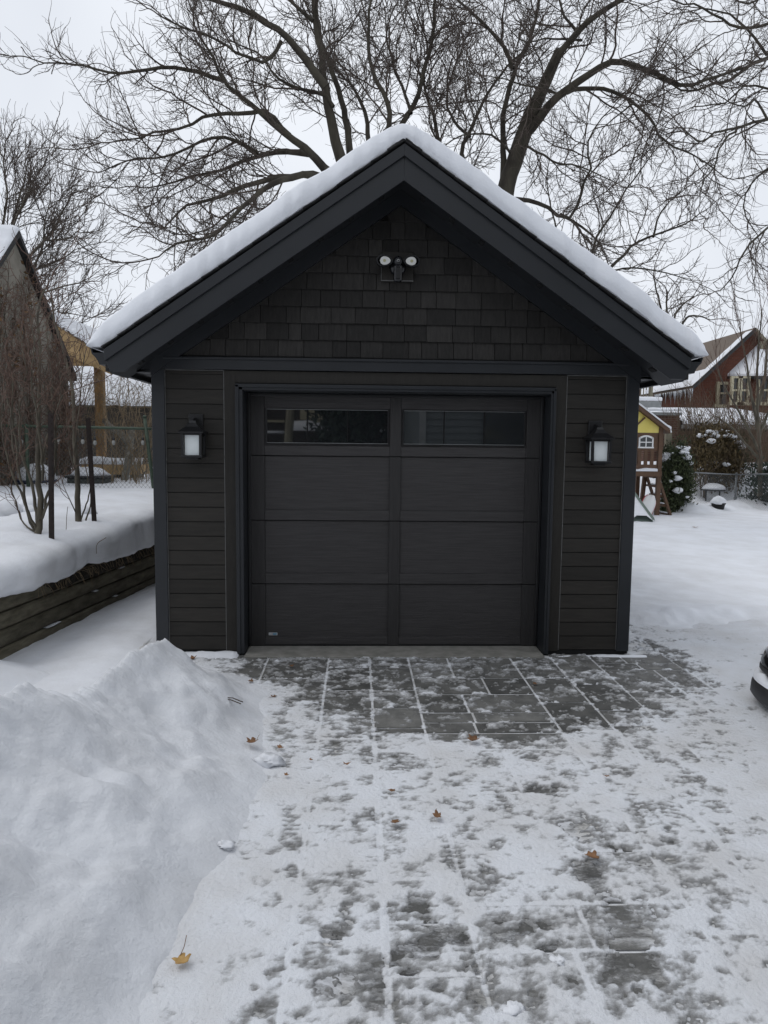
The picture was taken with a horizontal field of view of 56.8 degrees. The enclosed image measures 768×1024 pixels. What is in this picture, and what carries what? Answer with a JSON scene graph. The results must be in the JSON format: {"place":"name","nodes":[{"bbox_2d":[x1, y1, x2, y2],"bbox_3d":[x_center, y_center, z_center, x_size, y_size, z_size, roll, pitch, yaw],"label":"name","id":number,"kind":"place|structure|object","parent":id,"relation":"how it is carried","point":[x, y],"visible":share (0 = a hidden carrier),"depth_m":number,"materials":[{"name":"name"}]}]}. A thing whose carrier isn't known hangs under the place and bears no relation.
{"place":"outdoors","nodes":[
{"label":"outdoors","id":0,"kind":"place"},
{"bbox_2d":[0,0,767,342],"label":"sky","id":1,"kind":"structure","parent":0,"point":[25,18],"materials":[{"name":"white"}]},
{"bbox_2d":[2,510,767,694],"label":"snow ground","id":2,"kind":"structure","parent":0,"point":[689,570],"depth_m":8.11,"materials":[{"name":"white snow"}]},
{"bbox_2d":[0,660,49,695],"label":"snow heap","id":3,"kind":"object","parent":2,"relation":"on","point":[13,675],"visible":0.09,"depth_m":5.12,"materials":[{"name":"white snow"}]},
{"bbox_2d":[0,545,154,659],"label":"retaining wall","id":4,"kind":"structure","parent":2,"relation":"on","point":[43,611],"depth_m":6.91,"materials":[{"name":"wood"}]},
{"bbox_2d":[0,466,153,597],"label":"snow bed","id":5,"kind":"object","parent":4,"relation":"on","point":[122,525],"visible":0.32,"depth_m":7.50,"materials":[{"name":"white snow"}]},
{"bbox_2d":[12,463,57,484],"bbox_3d":[-5.636,-0.431,11.474,0.661,0.714,0.660,0,5,-2],"label":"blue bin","id":6,"kind":"object","parent":5,"relation":"on","point":[23,475],"visible":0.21,"depth_m":11.23,"materials":[{"name":"plastic"}]},
{"bbox_2d":[0,224,76,485],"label":"vine clad building","id":7,"kind":"structure","parent":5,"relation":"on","point":[8,245],"depth_m":11.53,"materials":[{"name":"plant"}]},
{"bbox_2d":[0,245,96,485],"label":"climbing vine","id":8,"kind":"object","parent":7,"relation":"attached to","point":[14,366],"visible":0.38,"depth_m":11.60,"materials":[{"name":"brown plant"}]},
{"bbox_2d":[0,496,97,516],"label":"snow lumps","id":9,"kind":"object","parent":5,"relation":"on","point":[7,508],"visible":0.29,"depth_m":7.99,"materials":[{"name":"white snow"}]},
{"bbox_2d":[48,413,53,538],"bbox_3d":[-3.198,-0.331,6.830,0.084,1.237,0.042,0,5,-2],"label":"steel stake","id":10,"kind":"object","parent":5,"relation":"on","point":[51,470],"visible":0.94,"depth_m":6.81,"materials":[{"name":"metal"}]},
{"bbox_2d":[0,214,112,533],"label":"curly shrub","id":11,"kind":"object","parent":5,"relation":"on","point":[40,512],"visible":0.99,"depth_m":7.06,"materials":[{"name":"brown plant"}]},
{"bbox_2d":[1,372,119,484],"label":"hedge stems","id":12,"kind":"object","parent":5,"relation":"on","point":[70,438],"visible":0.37,"depth_m":11.53,"materials":[{"name":"brown plant"}]},
{"bbox_2d":[32,262,99,521],"bbox_3d":[-3.509,-1.357,7.907,0.714,2.938,0.911,-2,6,-23],"label":"slender tree","id":13,"kind":"object","parent":5,"relation":"on","point":[78,515],"visible":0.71,"depth_m":7.89,"materials":[{"name":"brown plant"}]},
{"bbox_2d":[0,93,132,368],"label":"fine twigged tree","id":14,"kind":"object","parent":5,"relation":"on","point":[31,186],"visible":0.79,"depth_m":16.85,"materials":[{"name":"brown plant"}]},
{"bbox_2d":[0,415,152,487],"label":"chain link fence","id":15,"kind":"object","parent":5,"relation":"on","point":[145,428],"visible":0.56,"depth_m":10.71,"materials":[{"name":"metal"}]},
{"bbox_2d":[81,432,84,443],"bbox_3d":[-4.516,-1.109,10.637,0.056,0.185,0.056,0,5,-2],"label":"string light","id":16,"kind":"object","parent":15,"relation":"hanging from","point":[82,440],"visible":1,"depth_m":10.63,"materials":[{"name":"clear glass"}]},
{"bbox_2d":[54,311,109,456],"bbox_3d":[-6.069,-2.264,15.398,1.395,3.632,3.115,0,5,-2],"label":"timber shelter","id":17,"kind":"object","parent":5,"relation":"on","point":[74,327],"visible":0.23,"depth_m":13.90,"materials":[{"name":"brown wood"}]},
{"bbox_2d":[64,467,116,483],"bbox_3d":[-4.795,-0.324,11.620,0.660,0.843,0.581,0,5,-2],"label":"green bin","id":18,"kind":"object","parent":5,"relation":"on","point":[96,477],"visible":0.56,"depth_m":11.36,"materials":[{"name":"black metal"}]},
{"bbox_2d":[85,418,96,520],"bbox_3d":[-3.193,-0.423,7.756,0.091,1.196,0.042,0,5,-2],"label":"steel stake","id":19,"kind":"object","parent":5,"relation":"on","point":[91,469],"visible":0.95,"depth_m":7.74,"materials":[{"name":"black metal"}]},
{"bbox_2d":[61,358,152,483],"bbox_3d":[-4.530,-1.385,12.896,2.758,2.873,4.133,-1,6,-19],"label":"bramble thicket","id":20,"kind":"object","parent":5,"relation":"on","point":[134,452],"visible":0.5,"depth_m":11.82,"materials":[{"name":"brown plant"}]},
{"bbox_2d":[68,366,152,463],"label":"shed","id":21,"kind":"structure","parent":5,"relation":"on","point":[86,369],"depth_m":19.05,"materials":[{"name":"brown wood"}]},
{"bbox_2d":[79,456,149,477],"bbox_3d":[-4.827,-0.551,12.822,1.100,0.905,0.575,0,5,-2],"label":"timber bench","id":22,"kind":"object","parent":5,"relation":"on","point":[108,466],"visible":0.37,"depth_m":12.53,"materials":[{"name":"brown wood"}]},
{"bbox_2d":[102,418,147,480],"bbox_3d":[-4.339,-0.630,12.025,0.709,1.887,0.410,0,5,-2],"label":"broken trunk","id":23,"kind":"object","parent":5,"relation":"on","point":[128,452],"visible":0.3,"depth_m":12.06,"materials":[{"name":"brown plant"}]},
{"bbox_2d":[0,638,270,1023],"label":"snow bank","id":24,"kind":"structure","parent":2,"relation":"on","point":[132,782],"depth_m":2.91,"materials":[{"name":"white snow"}]},
{"bbox_2d":[217,840,235,850],"bbox_3d":[-0.689,1.447,3.079,0.086,0.049,0.065,0,5,-2],"label":"snow clod","id":25,"kind":"object","parent":24,"relation":"on","point":[227,845],"visible":0.98,"depth_m":3.07,"materials":[{"name":"white snow"}]},
{"bbox_2d":[228,697,242,703],"bbox_3d":[-0.950,1.175,4.441,0.157,0.027,0.023,4,6,29],"label":"fallen twig","id":26,"kind":"object","parent":24,"relation":"on","point":[235,699],"visible":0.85,"depth_m":4.43,"materials":[{"name":"brown wood"}]},
{"bbox_2d":[246,735,258,742],"bbox_3d":[-0.757,1.311,4.078,0.076,0.031,0.085,0,5,-2],"label":"fallen leaf","id":27,"kind":"object","parent":24,"relation":"on","point":[253,739],"visible":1,"depth_m":4.09,"materials":[{"name":"brown plant"}]},
{"bbox_2d":[252,752,285,767],"bbox_3d":[-0.633,1.376,3.915,0.162,0.084,0.118,3,6,28],"label":"snow clod","id":28,"kind":"object","parent":24,"relation":"on","point":[268,759],"visible":0.81,"depth_m":3.89,"materials":[{"name":"white snow"}]},
{"bbox_2d":[0,0,506,290],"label":"maple tree","id":29,"kind":"object","parent":2,"relation":"on","point":[326,62],"visible":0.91,"depth_m":12.93,"materials":[{"name":"brown plant"}]},
{"bbox_2d":[90,138,702,657],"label":"garage","id":30,"kind":"structure","parent":2,"relation":"on","point":[392,470],"depth_m":5.91,"materials":[{"name":"black wood"}]},
{"bbox_2d":[178,414,207,459],"bbox_3d":[-1.528,-0.605,5.697,0.196,0.367,0.213,0,5,-2],"label":"wall lantern","id":31,"kind":"object","parent":30,"relation":"attached to","point":[193,431],"depth_m":5.64,"materials":[{"name":"black metal"}]},
{"bbox_2d":[250,396,540,645],"bbox_3d":[0.099,0.092,6.152,2.500,2.176,0.062,0,5,-2],"label":"garage door","id":32,"kind":"structure","parent":30,"relation":"in","point":[375,521],"depth_m":6.14,"materials":[{"name":"black metal"}]},
{"bbox_2d":[376,252,419,281],"bbox_3d":[0.110,-1.958,5.667,0.352,0.258,0.150,0,5,-2],"label":"floodlight camera","id":33,"kind":"object","parent":30,"relation":"attached to","point":[397,266],"visible":1,"depth_m":5.66,"materials":[{"name":"black plastic"}]},
{"bbox_2d":[395,268,400,277],"bbox_3d":[0.111,-1.889,5.615,0.040,0.080,0.006,0,5,-2],"label":"sensor window","id":34,"kind":"structure","parent":33,"relation":"in","point":[398,270],"depth_m":5.61,"materials":[{"name":"black plastic"}]},
{"bbox_2d":[583,421,614,465],"bbox_3d":[1.757,-0.567,5.822,0.196,0.367,0.213,0,5,-2],"label":"wall lantern","id":35,"kind":"object","parent":30,"relation":"attached to","point":[598,436],"depth_m":5.76,"materials":[{"name":"black metal"}]},
{"bbox_2d":[388,0,767,293],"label":"maple tree","id":36,"kind":"object","parent":2,"relation":"on","point":[535,114],"visible":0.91,"depth_m":13.55,"materials":[{"name":"brown plant"}]},
{"bbox_2d":[530,107,754,320],"bbox_3d":[5.688,-4.140,15.749,5.275,9.145,3.126,0,5,-2],"label":"tree","id":37,"kind":"object","parent":2,"relation":"on","point":[641,240],"visible":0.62,"depth_m":15.56,"materials":[{"name":"brown wood"}]},
{"bbox_2d":[634,492,654,521],"bbox_3d":[5.604,-0.458,16.611,0.608,1.296,1.651,-1,6,-13],"label":"slide","id":38,"kind":"object","parent":2,"relation":"on","point":[642,513],"visible":0.24,"depth_m":16.09,"materials":[{"name":"white plastic"}]},
{"bbox_2d":[642,494,655,513],"bbox_3d":[6.403,-0.114,17.272,0.595,0.610,0.219,-4,7,-43],"label":"snow sled","id":39,"kind":"object","parent":2,"relation":"on","point":[649,501],"visible":0.56,"depth_m":17.27,"materials":[{"name":"white plastic"}]},
{"bbox_2d":[639,387,661,407],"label":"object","id":40,"kind":"structure","parent":2,"relation":"on","point":[650,401],"depth_m":29.05,"materials":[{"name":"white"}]},
{"bbox_2d":[635,403,671,514],"bbox_3d":[6.063,-1.364,18.067,2.186,3.004,1.665,0,5,-2],"label":"playhouse","id":41,"kind":"object","parent":2,"relation":"on","point":[652,428],"visible":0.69,"depth_m":17.38,"materials":[{"name":"brown wood"}]},
{"bbox_2d":[638,435,653,447],"bbox_3d":[6.402,-1.717,17.341,0.384,0.317,0.030,0,5,-2],"label":"window","id":42,"kind":"structure","parent":41,"relation":"in","point":[646,441],"depth_m":17.34,"materials":[{"name":"white plastic"}]},
{"bbox_2d":[664,429,671,490],"bbox_3d":[7.475,-1.057,18.788,0.171,2.280,0.172,0,5,-2],"label":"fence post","id":43,"kind":"object","parent":2,"relation":"on","point":[668,437],"visible":0.13,"depth_m":18.65,"materials":[{"name":"brown wood"}]},
{"bbox_2d":[653,440,683,512],"bbox_3d":[7.310,-0.830,18.418,0.842,2.098,0.914,0,5,-2],"label":"arborvitae","id":44,"kind":"object","parent":2,"relation":"on","point":[669,464],"visible":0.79,"depth_m":18.23,"materials":[{"name":"green plant"}]},
{"bbox_2d":[666,434,700,511],"bbox_3d":[7.715,-0.945,18.488,1.077,2.324,0.916,0,5,-2],"label":"arborvitae","id":45,"kind":"object","parent":2,"relation":"on","point":[684,454],"visible":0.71,"depth_m":18.31,"materials":[{"name":"green plant"}]},
{"bbox_2d":[603,0,767,316],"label":"overhanging tree","id":46,"kind":"object","parent":2,"relation":"on","point":[744,125],"visible":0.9,"depth_m":13.89,"materials":[{"name":"brown wood"}]},
{"bbox_2d":[647,236,750,331],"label":"distant tree","id":47,"kind":"object","parent":2,"relation":"on","point":[677,310],"visible":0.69,"depth_m":51.58,"materials":[{"name":"brown wood"}]},
{"bbox_2d":[639,461,767,513],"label":"snow drift","id":48,"kind":"object","parent":2,"relation":"on","point":[731,505],"visible":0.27,"depth_m":19.76,"materials":[{"name":"white snow"}]},
{"bbox_2d":[641,327,767,412],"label":"brick house","id":49,"kind":"structure","parent":2,"relation":"on","point":[733,363],"depth_m":33.02,"materials":[{"name":"brown"}]},
{"bbox_2d":[712,382,729,407],"bbox_3d":[15.803,-5.460,33.049,0.883,1.190,0.240,0,5,-2],"label":"window","id":50,"kind":"structure","parent":49,"relation":"in","point":[720,385],"depth_m":33.05,"materials":[{"name":"beige paint"}]},
{"bbox_2d":[728,376,743,404],"bbox_3d":[15.815,-5.440,31.856,0.610,1.289,0.220,0,5,-2],"label":"window","id":51,"kind":"structure","parent":49,"relation":"in","point":[733,379],"depth_m":31.84,"materials":[{"name":"beige paint"}]},
{"bbox_2d":[737,376,750,404],"bbox_3d":[16.144,-5.442,31.868,0.636,1.289,0.220,0,5,-2],"label":"window","id":52,"kind":"structure","parent":49,"relation":"in","point":[744,377],"depth_m":31.85,"materials":[{"name":"beige paint"}]},
{"bbox_2d":[755,379,767,404],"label":"window","id":53,"kind":"structure","parent":49,"relation":"in","point":[760,380],"depth_m":31.92,"materials":[{"name":"grey glass"}]},
{"bbox_2d":[641,407,767,462],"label":"brick outbuilding","id":54,"kind":"structure","parent":2,"relation":"on","point":[658,413],"depth_m":24.19,"materials":[{"name":"brick"}]},
{"bbox_2d":[686,414,733,497],"bbox_3d":[9.444,-1.430,20.878,1.667,2.876,1.570,0,5,-2],"label":"arborvitae","id":55,"kind":"object","parent":2,"relation":"on","point":[708,452],"visible":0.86,"depth_m":20.62,"materials":[{"name":"green plant"}]},
{"bbox_2d":[655,372,767,495],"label":"twig thicket","id":56,"kind":"object","parent":2,"relation":"on","point":[749,439],"visible":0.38,"depth_m":21.56,"materials":[{"name":"brown plant"}]},
{"bbox_2d":[700,483,725,500],"bbox_3d":[9.550,-0.454,20.627,0.680,0.781,0.680,0,5,-2],"label":"garden table","id":57,"kind":"object","parent":2,"relation":"on","point":[706,488],"visible":0.84,"depth_m":20.41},
{"bbox_2d":[710,496,725,509],"bbox_3d":[8.898,-0.226,18.914,0.398,0.433,0.403,0,5,-2],"label":"plant pot","id":58,"kind":"object","parent":2,"relation":"on","point":[717,502],"visible":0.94,"depth_m":18.78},
{"bbox_2d":[675,246,767,495],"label":"young tree","id":59,"kind":"object","parent":2,"relation":"on","point":[757,412],"visible":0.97,"depth_m":19.12,"materials":[{"name":"brown plant"}]},
{"bbox_2d":[697,415,749,493],"bbox_3d":[10.250,-1.489,21.425,1.444,2.910,1.578,0,5,-2],"label":"arborvitae","id":60,"kind":"object","parent":2,"relation":"on","point":[730,434],"visible":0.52,"depth_m":21.15,"materials":[{"name":"green plant"}]},
{"bbox_2d":[687,472,767,509],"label":"chain link fence","id":61,"kind":"object","parent":2,"relation":"on","point":[736,482],"visible":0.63,"depth_m":19.53,"materials":[{"name":"metal"}]},
{"bbox_2d":[728,429,753,475],"bbox_3d":[10.899,-1.430,22.115,1.354,2.677,1.228,0,5,-2],"label":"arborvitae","id":62,"kind":"object","parent":2,"relation":"on","point":[745,463],"visible":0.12,"depth_m":21.84,"materials":[{"name":"plant"}]},
{"bbox_2d":[736,456,767,505],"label":"spruce shrub","id":63,"kind":"object","parent":2,"relation":"on","point":[755,490],"visible":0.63,"depth_m":19.69,"materials":[{"name":"green plant"}]},
{"bbox_2d":[86,124,708,359],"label":"roof snow","id":64,"kind":"structure","parent":0,"point":[295,200],"depth_m":5.26,"materials":[{"name":"white snow"}]},
{"bbox_2d":[139,636,767,1023],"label":"driveway","id":65,"kind":"structure","parent":0,"point":[622,971],"depth_m":4.60,"materials":[{"name":"grey concrete"}]},
{"bbox_2d":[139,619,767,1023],"bbox_3d":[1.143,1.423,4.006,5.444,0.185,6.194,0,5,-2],"label":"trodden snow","id":66,"kind":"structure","parent":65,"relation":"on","point":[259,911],"depth_m":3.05,"materials":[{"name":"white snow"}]},
{"bbox_2d":[171,935,190,963],"bbox_3d":[-0.674,1.486,2.396,0.058,0.058,0.075,4,6,31],"label":"fallen leaf","id":67,"kind":"object","parent":66,"relation":"on","point":[181,959],"visible":1,"depth_m":2.40,"materials":[{"name":"plant"}]},
{"bbox_2d":[433,809,440,817],"bbox_3d":[0.250,1.424,3.345,0.040,0.023,0.075,0,5,-2],"label":"fallen leaf","id":68,"kind":"object","parent":66,"relation":"on","point":[436,814],"visible":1,"depth_m":3.35,"materials":[{"name":"brown plant"}]},
{"bbox_2d":[467,733,478,740],"bbox_3d":[0.530,1.343,4.205,0.072,0.029,0.077,2,6,14],"label":"fallen leaf","id":69,"kind":"object","parent":66,"relation":"on","point":[472,738],"visible":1,"depth_m":4.22,"materials":[{"name":"brown plant"}]},
{"bbox_2d":[501,1000,525,1015],"bbox_3d":[0.406,1.562,2.225,0.083,0.040,0.057,0,5,-2],"label":"snow clod","id":70,"kind":"object","parent":65,"relation":"on","point":[511,1008],"visible":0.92,"depth_m":2.22,"materials":[{"name":"white snow"}]},
{"bbox_2d":[549,954,566,965],"bbox_3d":[0.604,1.549,2.445,0.065,0.033,0.051,0,5,-2],"label":"snow clod","id":71,"kind":"object","parent":65,"relation":"on","point":[559,959],"visible":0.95,"depth_m":2.44,"materials":[{"name":"white snow"}]},
{"bbox_2d":[585,850,598,858],"bbox_3d":[0.891,1.464,3.031,0.056,0.016,0.060,5,7,37],"label":"fallen leaf","id":72,"kind":"object","parent":65,"relation":"on","point":[592,854],"visible":1,"depth_m":3.04,"materials":[{"name":"brown plant"}]},
{"bbox_2d":[750,645,767,707],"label":"parked car","id":73,"kind":"object","parent":65,"relation":"on","point":[759,686],"visible":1,"depth_m":4.80,"materials":[{"name":"black paint"}]}
]}

